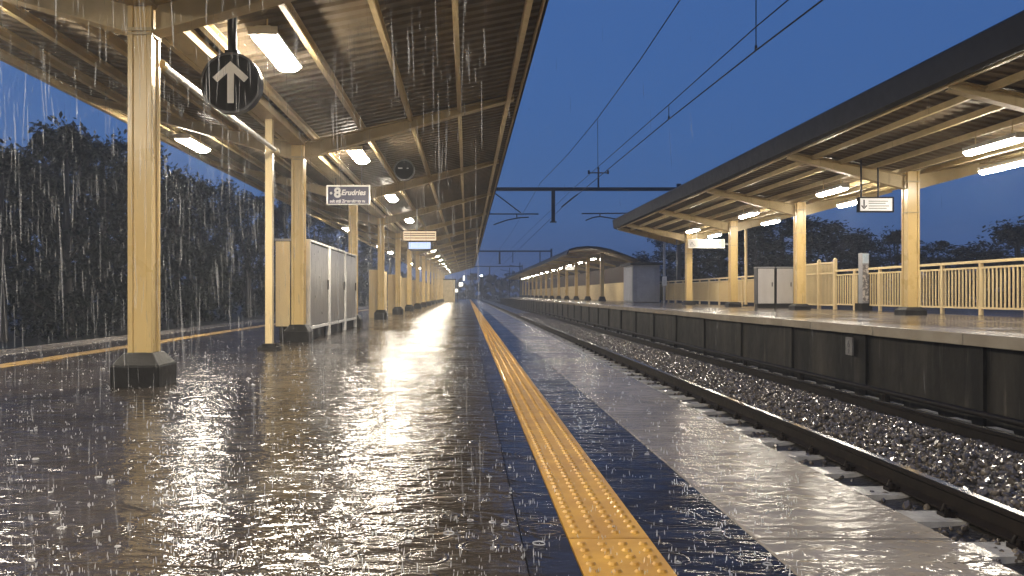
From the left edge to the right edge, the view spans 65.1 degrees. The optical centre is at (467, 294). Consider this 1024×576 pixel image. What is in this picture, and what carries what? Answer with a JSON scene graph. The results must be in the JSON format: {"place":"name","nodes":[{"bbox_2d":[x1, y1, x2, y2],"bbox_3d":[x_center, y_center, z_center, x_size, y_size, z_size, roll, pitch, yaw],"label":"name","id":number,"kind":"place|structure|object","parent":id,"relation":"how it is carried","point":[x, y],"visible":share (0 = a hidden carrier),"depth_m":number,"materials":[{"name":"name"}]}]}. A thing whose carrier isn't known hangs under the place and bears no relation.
{"place":"outdoors","nodes":[
{"label":"outdoors","id":0,"kind":"place"},
{"bbox_2d":[0,305,387,363],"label":"platform floor","id":1,"kind":"structure","parent":0,"point":[15,357],"depth_m":13.05,"materials":[{"name":"concrete"}]},
{"bbox_2d":[0,299,528,575],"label":"platform floor","id":2,"kind":"structure","parent":0,"point":[370,447],"depth_m":4.07,"materials":[{"name":"tile"}]},
{"bbox_2d":[110,5,175,386],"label":"canopy column","id":3,"kind":"structure","parent":2,"relation":"on","point":[144,361],"depth_m":7.44,"materials":[{"name":"beige paint"}]},
{"bbox_2d":[257,119,280,349],"bbox_3d":[-3.040,-0.920,12.300,0.300,3.560,0.300,0,0,0],"label":"downpipe","id":4,"kind":"object","parent":2,"relation":"on","point":[269,344],"visible":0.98,"depth_m":12.24,"materials":[{"name":"metal"}]},
{"bbox_2d":[283,145,312,341],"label":"canopy column","id":5,"kind":"structure","parent":2,"relation":"on","point":[298,329],"depth_m":14.34,"materials":[{"name":"metal"}]},
{"bbox_2d":[275,239,329,339],"bbox_3d":[-3.225,-0.085,15.825,0.670,1.890,2.120,0,0,0],"label":"equipment cabinet","id":6,"kind":"object","parent":2,"relation":"on","point":[317,287],"visible":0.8,"depth_m":14.85,"materials":[{"name":"metal"}]},
{"bbox_2d":[325,246,345,333],"bbox_3d":[-3.225,-0.085,18.025,0.670,1.890,2.120,0,0,0],"label":"equipment cabinet","id":7,"kind":"object","parent":2,"relation":"on","point":[337,287],"visible":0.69,"depth_m":18.03,"materials":[{"name":"metal"}]},
{"bbox_2d":[341,252,356,329],"bbox_3d":[-3.225,-0.085,20.075,0.670,1.890,1.820,0,0,0],"label":"equipment cabinet","id":8,"kind":"object","parent":2,"relation":"on","point":[351,290],"visible":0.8,"depth_m":20.16,"materials":[{"name":"metal"}]},
{"bbox_2d":[348,205,362,326],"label":"canopy column","id":9,"kind":"structure","parent":2,"relation":"on","point":[352,229],"depth_m":21.24,"materials":[{"name":"paint"}]},
{"bbox_2d":[369,270,386,317],"bbox_3d":[-3.388,-0.025,30.430,0.425,1.750,2.240,0,0,0],"label":"screen panel","id":10,"kind":"object","parent":2,"relation":"on","point":[373,291],"visible":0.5,"depth_m":29.31,"materials":[{"name":"beige paint"}]},
{"bbox_2d":[374,218,387,318],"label":"canopy column","id":11,"kind":"structure","parent":2,"relation":"on","point":[381,312],"depth_m":28.13,"materials":[{"name":"paint"}]},
{"bbox_2d":[388,275,394,312],"bbox_3d":[-3.388,-0.025,37.330,0.425,1.750,2.240,0,0,0],"label":"screen panel","id":12,"kind":"object","parent":2,"relation":"on","point":[391,292],"visible":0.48,"depth_m":36.21,"materials":[{"name":"beige paint"}]},
{"bbox_2d":[392,233,402,313],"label":"canopy column","id":13,"kind":"structure","parent":2,"relation":"on","point":[397,308],"depth_m":35.04,"materials":[{"name":"paint"}]},
{"bbox_2d":[401,278,406,309],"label":"screen panel","id":14,"kind":"object","parent":2,"relation":"on","point":[403,292],"visible":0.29,"depth_m":43.11,"materials":[{"name":"beige paint"}]},
{"bbox_2d":[405,249,413,310],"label":"canopy column","id":15,"kind":"structure","parent":2,"relation":"on","point":[409,306],"depth_m":41.94,"materials":[{"name":"paint"}]},
{"bbox_2d":[414,251,420,307],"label":"canopy column","id":16,"kind":"structure","parent":2,"relation":"on","point":[417,304],"depth_m":48.84,"materials":[{"name":"paint"}]},
{"bbox_2d":[0,0,548,274],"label":"canopy roof","id":17,"kind":"structure","parent":16,"relation":"on","point":[432,91],"depth_m":12.50,"materials":[{"name":"paint"}]},
{"bbox_2d":[173,130,210,152],"bbox_3d":[-5.520,-3.145,16.100,0.316,0.370,1.290,0,0,0],"label":"ceiling lamp","id":18,"kind":"object","parent":17,"relation":"hanging from","point":[188,140],"visible":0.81,"depth_m":15.80,"materials":[{"name":"white"}]},
{"bbox_2d":[160,59,279,153],"bbox_3d":[-2.940,-2.210,10.015,0.097,0.097,4.690,0,0,0],"label":"conduit","id":19,"kind":"object","parent":17,"relation":"attached to","point":[172,72],"visible":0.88,"depth_m":8.76,"materials":[{"name":"metal"}]},
{"bbox_2d":[200,17,263,114],"bbox_3d":[-2.380,-2.487,8.099,0.610,1.325,0.114,0,0,0],"label":"arrow sign","id":20,"kind":"object","parent":17,"relation":"hanging from","point":[231,81],"visible":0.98,"depth_m":8.05,"materials":[{"name":"metal"}]},
{"bbox_2d":[248,19,301,71],"bbox_3d":[-2.190,-2.915,9.200,0.316,0.370,1.290,0,0,0],"label":"ceiling lamp","id":21,"kind":"object","parent":17,"relation":"hanging from","point":[271,43],"visible":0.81,"depth_m":8.89,"materials":[{"name":"white"}]},
{"bbox_2d":[121,0,438,268],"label":"valley gutter","id":22,"kind":"object","parent":17,"relation":"attached to","point":[195,47],"depth_m":11.96,"materials":[{"name":"paint"}]},
{"bbox_2d":[327,165,370,204],"bbox_3d":[-2.740,-2.587,18.500,1.000,1.035,0.140,0,0,0],"label":"station sign","id":23,"kind":"object","parent":17,"relation":"hanging from","point":[349,194],"visible":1,"depth_m":18.45,"materials":[{"name":"metal"}]},
{"bbox_2d":[346,146,369,163],"bbox_3d":[-2.190,-2.915,16.100,0.316,0.370,1.290,0,0,0],"label":"ceiling lamp","id":24,"kind":"object","parent":17,"relation":"hanging from","point":[358,154],"visible":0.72,"depth_m":15.78,"materials":[{"name":"white"}]},
{"bbox_2d":[394,158,414,180],"bbox_3d":[-1.470,-3.038,18.703,0.490,0.765,0.155,0,0,0],"label":"hanging disc","id":25,"kind":"object","parent":17,"relation":"hanging from","point":[404,169],"visible":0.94,"depth_m":18.65,"materials":[{"name":"metal"}]},
{"bbox_2d":[403,209,436,250],"bbox_3d":[-1.660,-2.255,28.000,1.180,1.470,0.160,0,0,0],"label":"display sign","id":26,"kind":"object","parent":17,"relation":"hanging from","point":[419,240],"visible":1,"depth_m":27.95,"materials":[{"name":"white"}]},
{"bbox_2d":[421,256,426,306],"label":"canopy column","id":27,"kind":"structure","parent":2,"relation":"on","point":[423,303],"depth_m":55.72,"materials":[{"name":"paint"}]},
{"bbox_2d":[426,260,430,304],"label":"canopy column","id":28,"kind":"structure","parent":2,"relation":"on","point":[428,302],"depth_m":62.62,"materials":[{"name":"paint"}]},
{"bbox_2d":[430,264,434,303],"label":"canopy column","id":29,"kind":"structure","parent":2,"relation":"on","point":[432,301],"depth_m":69.53,"materials":[{"name":"paint"}]},
{"bbox_2d":[443,279,455,300],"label":"platform kiosk","id":30,"kind":"object","parent":2,"relation":"on","point":[448,289],"visible":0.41,"depth_m":103.00,"materials":[{"name":"paint"}]},
{"bbox_2d":[0,295,1011,349],"bbox_3d":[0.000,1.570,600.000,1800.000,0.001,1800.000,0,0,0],"label":"ground","id":31,"kind":"structure","parent":0,"point":[14,341],"depth_m":35.78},
{"bbox_2d":[0,163,81,331],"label":"broadleaf tree","id":32,"kind":"object","parent":31,"relation":"on","point":[8,207],"visible":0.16,"depth_m":31.95,"materials":[{"name":"green plant"}]},
{"bbox_2d":[0,139,91,342],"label":"broadleaf tree","id":33,"kind":"object","parent":31,"relation":"on","point":[9,161],"visible":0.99,"depth_m":26.54,"materials":[{"name":"green plant"}]},
{"bbox_2d":[0,120,165,329],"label":"broadleaf tree","id":34,"kind":"object","parent":31,"relation":"on","point":[56,170],"visible":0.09,"depth_m":34.88,"materials":[{"name":"green plant"}]},
{"bbox_2d":[4,111,163,338],"bbox_3d":[-15.326,-2.454,30.369,7.162,8.978,6.405,0,0,15],"label":"broadleaf tree","id":35,"kind":"object","parent":31,"relation":"on","point":[73,139],"visible":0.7,"depth_m":29.89,"materials":[{"name":"green plant"}]},
{"bbox_2d":[7,122,170,320],"bbox_3d":[-19.254,-3.259,40.023,7.022,10.507,6.586,0,0,7],"label":"broadleaf tree","id":36,"kind":"object","parent":31,"relation":"on","point":[101,147],"visible":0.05,"depth_m":39.97,"materials":[{"name":"green plant"}]},
{"bbox_2d":[44,147,168,331],"bbox_3d":[-15.463,-2.288,33.720,4.899,8.061,5.105,0,0,-2],"label":"broadleaf tree","id":37,"kind":"object","parent":31,"relation":"on","point":[101,278],"visible":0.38,"depth_m":33.10,"materials":[{"name":"green plant"}]},
{"bbox_2d":[31,127,192,321],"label":"broadleaf tree","id":38,"kind":"object","parent":31,"relation":"on","point":[122,147],"visible":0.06,"depth_m":44.38,"materials":[{"name":"green plant"}]},
{"bbox_2d":[72,145,234,329],"bbox_3d":[-15.097,-2.606,38.147,6.719,9.427,6.152,0,0,4],"label":"broadleaf tree","id":39,"kind":"object","parent":31,"relation":"on","point":[178,218],"visible":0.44,"depth_m":38.15,"materials":[{"name":"green plant"}]},
{"bbox_2d":[118,168,230,323],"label":"broadleaf tree","id":40,"kind":"object","parent":31,"relation":"on","point":[188,198],"visible":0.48,"depth_m":41.92,"materials":[{"name":"green plant"}]},
{"bbox_2d":[160,189,233,316],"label":"broadleaf tree","id":41,"kind":"object","parent":31,"relation":"on","point":[191,237],"visible":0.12,"depth_m":54.94,"materials":[{"name":"green plant"}]},
{"bbox_2d":[160,172,263,321],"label":"broadleaf tree","id":42,"kind":"object","parent":31,"relation":"on","point":[202,186],"visible":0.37,"depth_m":47.19,"materials":[{"name":"green plant"}]},
{"bbox_2d":[162,177,275,313],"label":"broadleaf tree","id":43,"kind":"object","parent":31,"relation":"on","point":[232,194],"visible":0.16,"depth_m":63.33,"materials":[{"name":"green plant"}]},
{"bbox_2d":[215,189,286,317],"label":"broadleaf tree","id":44,"kind":"object","parent":31,"relation":"on","point":[259,226],"visible":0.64,"depth_m":54.92,"materials":[{"name":"green plant"}]},
{"bbox_2d":[228,193,289,309],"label":"broadleaf tree","id":45,"kind":"object","parent":31,"relation":"on","point":[262,246],"visible":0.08,"depth_m":74.37,"materials":[{"name":"green plant"}]},
{"bbox_2d":[251,199,324,310],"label":"broadleaf tree","id":46,"kind":"object","parent":31,"relation":"on","point":[281,220],"visible":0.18,"depth_m":65.09,"materials":[{"name":"green plant"}]},
{"bbox_2d":[286,214,347,246],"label":"broadleaf tree","id":47,"kind":"object","parent":31,"relation":"on","point":[327,229],"visible":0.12,"depth_m":80.34,"materials":[{"name":"green plant"}]},
{"bbox_2d":[319,229,377,306],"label":"broadleaf tree","id":48,"kind":"object","parent":31,"relation":"on","point":[366,267],"visible":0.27,"depth_m":94.30,"materials":[{"name":"green plant"}]},
{"bbox_2d":[358,241,393,302],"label":"broadleaf tree","id":49,"kind":"object","parent":31,"relation":"on","point":[375,256],"visible":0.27,"depth_m":123.45,"materials":[{"name":"green plant"}]},
{"bbox_2d":[385,254,415,300],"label":"broadleaf tree","id":50,"kind":"object","parent":31,"relation":"on","point":[392,262],"visible":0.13,"depth_m":180.49,"materials":[{"name":"green plant"}]},
{"bbox_2d":[389,249,551,295],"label":"line gantry","id":51,"kind":"object","parent":31,"relation":"on","point":[539,251],"visible":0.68,"depth_m":97.91,"materials":[{"name":"metal"}]},
{"bbox_2d":[35,271,1011,299],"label":"wood","id":52,"kind":"object","parent":31,"relation":"on","point":[500,285],"visible":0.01,"depth_m":217.92,"materials":[{"name":"green plant"}]},
{"bbox_2d":[489,170,680,301],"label":"line gantry","id":53,"kind":"object","parent":31,"relation":"on","point":[678,249],"visible":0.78,"depth_m":44.91,"materials":[{"name":"metal"}]},
{"bbox_2d":[492,0,679,258],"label":"overhead wire","id":54,"kind":"object","parent":53,"relation":"attached to","point":[613,96],"visible":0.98,"depth_m":24.97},
{"bbox_2d":[516,0,788,243],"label":"overhead wire","id":55,"kind":"object","parent":53,"relation":"attached to","point":[689,86],"visible":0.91,"depth_m":18.12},
{"bbox_2d":[497,0,822,269],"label":"overhead wire","id":56,"kind":"object","parent":53,"relation":"attached to","point":[795,20],"visible":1,"depth_m":16.67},
{"bbox_2d":[632,237,709,282],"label":"broadleaf tree","id":57,"kind":"object","parent":31,"relation":"on","point":[646,256],"visible":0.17,"depth_m":78.02,"materials":[{"name":"green plant"}]},
{"bbox_2d":[660,243,727,283],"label":"broadleaf tree","id":58,"kind":"object","parent":31,"relation":"on","point":[694,265],"visible":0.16,"depth_m":57.18,"materials":[{"name":"green plant"}]},
{"bbox_2d":[652,233,788,300],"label":"broadleaf tree","id":59,"kind":"object","parent":31,"relation":"on","point":[721,264],"visible":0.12,"depth_m":54.55,"materials":[{"name":"green plant"}]},
{"bbox_2d":[697,224,792,275],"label":"broadleaf tree","id":60,"kind":"object","parent":31,"relation":"on","point":[759,231],"visible":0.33,"depth_m":50.85,"materials":[{"name":"green plant"}]},
{"bbox_2d":[500,298,1023,435],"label":"platform wall","id":61,"kind":"structure","parent":31,"relation":"on","point":[988,380],"depth_m":11.46,"materials":[{"name":"concrete"}]},
{"bbox_2d":[499,297,1023,350],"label":"platform edge","id":62,"kind":"object","parent":61,"relation":"on","point":[998,340],"visible":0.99,"depth_m":11.39,"materials":[{"name":"concrete"}]},
{"bbox_2d":[845,337,853,355],"bbox_3d":[5.614,0.760,11.750,0.031,0.260,0.200,0,0,0],"label":"number plate","id":63,"kind":"object","parent":61,"relation":"attached to","point":[849,345],"visible":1,"depth_m":11.72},
{"bbox_2d":[702,215,848,285],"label":"broadleaf tree","id":64,"kind":"object","parent":31,"relation":"on","point":[781,237],"visible":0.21,"depth_m":49.84,"materials":[{"name":"green plant"}]},
{"bbox_2d":[741,217,875,303],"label":"broadleaf tree","id":65,"kind":"object","parent":31,"relation":"on","point":[811,244],"visible":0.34,"depth_m":48.84,"materials":[{"name":"green plant"}]},
{"bbox_2d":[777,220,891,303],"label":"broadleaf tree","id":66,"kind":"object","parent":31,"relation":"on","point":[834,236],"visible":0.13,"depth_m":50.93,"materials":[{"name":"green plant"}]},
{"bbox_2d":[834,229,899,304],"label":"broadleaf tree","id":67,"kind":"object","parent":31,"relation":"on","point":[861,238],"visible":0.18,"depth_m":49.43,"materials":[{"name":"green plant"}]},
{"bbox_2d":[843,256,901,303],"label":"broadleaf tree","id":68,"kind":"object","parent":31,"relation":"on","point":[887,263],"visible":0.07,"depth_m":49.21,"materials":[{"name":"green plant"}]},
{"bbox_2d":[837,225,954,305],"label":"broadleaf tree","id":69,"kind":"object","parent":31,"relation":"on","point":[894,237],"visible":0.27,"depth_m":45.85,"materials":[{"name":"green plant"}]},
{"bbox_2d":[899,240,975,305],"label":"broadleaf tree","id":70,"kind":"object","parent":31,"relation":"on","point":[939,245],"visible":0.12,"depth_m":47.43,"materials":[{"name":"green plant"}]},
{"bbox_2d":[920,243,1020,307],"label":"broadleaf tree","id":71,"kind":"object","parent":31,"relation":"on","point":[939,258],"visible":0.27,"depth_m":43.75,"materials":[{"name":"green plant"}]},
{"bbox_2d":[928,221,1023,307],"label":"broadleaf tree","id":72,"kind":"object","parent":31,"relation":"on","point":[1012,234],"visible":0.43,"depth_m":41.60,"materials":[{"name":"green plant"}]},
{"bbox_2d":[928,247,1023,307],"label":"broadleaf tree","id":73,"kind":"object","parent":31,"relation":"on","point":[1002,255],"visible":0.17,"depth_m":43.42,"materials":[{"name":"green plant"}]},
{"bbox_2d":[953,215,1023,303],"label":"broadleaf tree","id":74,"kind":"object","parent":31,"relation":"on","point":[1005,225],"visible":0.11,"depth_m":44.52,"materials":[{"name":"green plant"}]},
{"bbox_2d":[0,0,1023,294],"label":"sky","id":75,"kind":"structure","parent":0,"point":[839,50],"materials":[{"name":"blue"}]},
{"bbox_2d":[477,298,1023,574],"bbox_3d":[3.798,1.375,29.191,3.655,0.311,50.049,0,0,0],"label":"ballast gravel","id":76,"kind":"structure","parent":0,"point":[982,455],"depth_m":7.62,"materials":[{"name":"gravel"}]},
{"bbox_2d":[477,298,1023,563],"bbox_3d":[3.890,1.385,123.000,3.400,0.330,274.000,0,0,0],"label":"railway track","id":77,"kind":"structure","parent":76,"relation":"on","point":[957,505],"depth_m":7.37,"materials":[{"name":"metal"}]},
{"bbox_2d":[489,299,1023,427],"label":"cable trough","id":78,"kind":"object","parent":76,"relation":"on","point":[886,393],"visible":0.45,"depth_m":11.04,"materials":[{"name":"concrete"}]},
{"bbox_2d":[511,297,1023,332],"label":"platform floor","id":79,"kind":"structure","parent":0,"point":[1011,321],"depth_m":17.51,"materials":[{"name":"concrete"}]},
{"bbox_2d":[502,246,641,300],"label":"curved canopy","id":80,"kind":"object","parent":79,"relation":"on","point":[600,277],"visible":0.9,"depth_m":66.68,"materials":[{"name":"metal"}]},
{"bbox_2d":[620,262,662,301],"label":"equipment hut","id":81,"kind":"object","parent":79,"relation":"on","point":[641,281],"visible":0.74,"depth_m":44.00,"materials":[{"name":"grey paint"}]},
{"bbox_2d":[637,267,654,300],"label":"door","id":82,"kind":"structure","parent":81,"relation":"in","point":[645,275],"depth_m":43.97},
{"bbox_2d":[662,242,666,302],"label":"light mast","id":83,"kind":"object","parent":79,"relation":"on","point":[664,281],"visible":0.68,"depth_m":42.95,"materials":[{"name":"metal"}]},
{"bbox_2d":[682,233,694,304],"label":"canopy column","id":84,"kind":"structure","parent":79,"relation":"on","point":[688,276],"depth_m":34.42,"materials":[{"name":"paint"}]},
{"bbox_2d":[660,275,754,305],"bbox_3d":[10.875,-0.140,36.632,0.080,1.160,21.734,0,0,0],"label":"railing fence","id":85,"kind":"object","parent":79,"relation":"on","point":[709,291],"visible":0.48,"depth_m":35.92,"materials":[{"name":"beige paint"}]},
{"bbox_2d":[725,221,741,306],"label":"canopy column","id":86,"kind":"structure","parent":79,"relation":"on","point":[733,268],"depth_m":28.66,"materials":[{"name":"paint"}]},
{"bbox_2d":[743,229,748,305],"bbox_3d":[10.450,-1.160,30.000,0.217,3.200,0.217,0,0,0],"label":"downpipe","id":87,"kind":"object","parent":79,"relation":"on","point":[745,267],"visible":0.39,"depth_m":29.96,"materials":[{"name":"metal"}]},
{"bbox_2d":[754,267,774,307],"bbox_3d":[9.860,-0.235,26.532,0.590,1.350,0.355,0,0,0],"label":"white cabinet","id":88,"kind":"object","parent":79,"relation":"on","point":[764,287],"visible":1,"depth_m":26.38,"materials":[{"name":"metal"}]},
{"bbox_2d":[774,267,792,307],"bbox_3d":[10.480,-0.235,26.532,0.590,1.350,0.355,0,0,0],"label":"white cabinet","id":89,"kind":"object","parent":79,"relation":"on","point":[783,287],"visible":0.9,"depth_m":26.38,"materials":[{"name":"metal"}]},
{"bbox_2d":[789,202,810,309],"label":"canopy column","id":90,"kind":"structure","parent":79,"relation":"on","point":[799,260],"depth_m":22.90,"materials":[{"name":"paint"}]},
{"bbox_2d":[806,258,836,308],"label":"railing gate","id":91,"kind":"structure","parent":79,"relation":"on","point":[823,284],"depth_m":24.40,"materials":[{"name":"beige paint"}]},
{"bbox_2d":[855,253,871,310],"bbox_3d":[10.750,-0.340,21.700,0.320,1.560,0.280,0,0,-12],"label":"information post","id":92,"kind":"object","parent":79,"relation":"on","point":[863,303],"visible":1,"depth_m":21.63,"materials":[{"name":"metal"}]},
{"bbox_2d":[894,171,926,314],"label":"canopy column","id":93,"kind":"structure","parent":79,"relation":"on","point":[910,213],"depth_m":17.14,"materials":[{"name":"metal"}]},
{"bbox_2d":[612,10,1023,244],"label":"platform canopy","id":94,"kind":"object","parent":93,"relation":"on","point":[929,118],"visible":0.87,"depth_m":15.77,"materials":[{"name":"metal"}]},
{"bbox_2d":[688,231,727,247],"bbox_3d":[10.215,-2.348,33.800,1.770,0.785,0.120,0,0,0],"label":"hanging sign","id":95,"kind":"object","parent":94,"relation":"hanging from","point":[706,243],"visible":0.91,"depth_m":33.75,"materials":[{"name":"white paint"}]},
{"bbox_2d":[738,206,759,218],"bbox_3d":[8.550,-2.545,24.300,0.186,0.370,1.340,0,0,0],"label":"ceiling lamp","id":96,"kind":"object","parent":94,"relation":"hanging from","point":[749,213],"visible":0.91,"depth_m":24.15,"materials":[{"name":"white"}]},
{"bbox_2d":[816,175,849,196],"bbox_3d":[8.550,-2.545,18.750,0.186,0.370,1.340,0,0,0],"label":"ceiling lamp","id":97,"kind":"object","parent":94,"relation":"hanging from","point":[833,189],"visible":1,"depth_m":18.55,"materials":[{"name":"white"}]},
{"bbox_2d":[836,191,864,207],"bbox_3d":[10.280,-2.575,21.400,0.186,0.370,1.340,0,0,0],"label":"ceiling lamp","id":98,"kind":"object","parent":94,"relation":"hanging from","point":[846,203],"visible":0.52,"depth_m":21.51,"materials":[{"name":"white"}]},
{"bbox_2d":[857,160,893,212],"bbox_3d":[8.670,-2.300,17.000,0.740,1.110,0.110,0,0,0],"label":"hanging sign","id":99,"kind":"object","parent":94,"relation":"hanging from","point":[877,204],"visible":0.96,"depth_m":16.96,"materials":[{"name":"white"}]},
{"bbox_2d":[962,120,1023,155],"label":"ceiling lamp","id":100,"kind":"object","parent":94,"relation":"hanging from","point":[999,142],"visible":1,"depth_m":12.87,"materials":[{"name":"white"}]},
{"bbox_2d":[978,148,1023,173],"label":"ceiling lamp","id":101,"kind":"object","parent":94,"relation":"hanging from","point":[1004,165],"visible":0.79,"depth_m":15.28,"materials":[{"name":"white"}]},
{"bbox_2d":[836,257,1023,314],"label":"railing fence","id":102,"kind":"object","parent":79,"relation":"on","point":[942,288],"visible":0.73,"depth_m":18.16,"materials":[{"name":"beige paint"}]},
{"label":"platform body","id":103,"kind":"structure","parent":0,"visible":0},
{"bbox_2d":[0,304,387,354],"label":"platform edge","id":104,"kind":"object","parent":103,"relation":"on","point":[45,347],"visible":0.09,"depth_m":14.68,"materials":[{"name":"concrete"}]},
{"bbox_2d":[0,306,387,367],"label":"yellow line","id":105,"kind":"object","parent":103,"relation":"on","point":[4,365],"depth_m":11.85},
{"bbox_2d":[468,299,581,575],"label":"blue band","id":106,"kind":"object","parent":103,"relation":"on","point":[547,549],"visible":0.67,"depth_m":3.41,"materials":[{"name":"blue tile"}]},
{"bbox_2d":[469,299,676,575],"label":"tactile paving","id":107,"kind":"structure","parent":103,"relation":"on","point":[605,533],"depth_m":3.38,"materials":[{"name":"tile"}]},
{"bbox_2d":[471,299,796,575],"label":"blue band","id":108,"kind":"object","parent":103,"relation":"on","point":[687,528],"visible":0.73,"depth_m":3.41,"materials":[{"name":"blue tile"}]},
{"bbox_2d":[473,299,1023,575],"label":"platform edge","id":109,"kind":"object","parent":103,"relation":"on","point":[797,518],"visible":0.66,"depth_m":3.40,"materials":[{"name":"concrete"}]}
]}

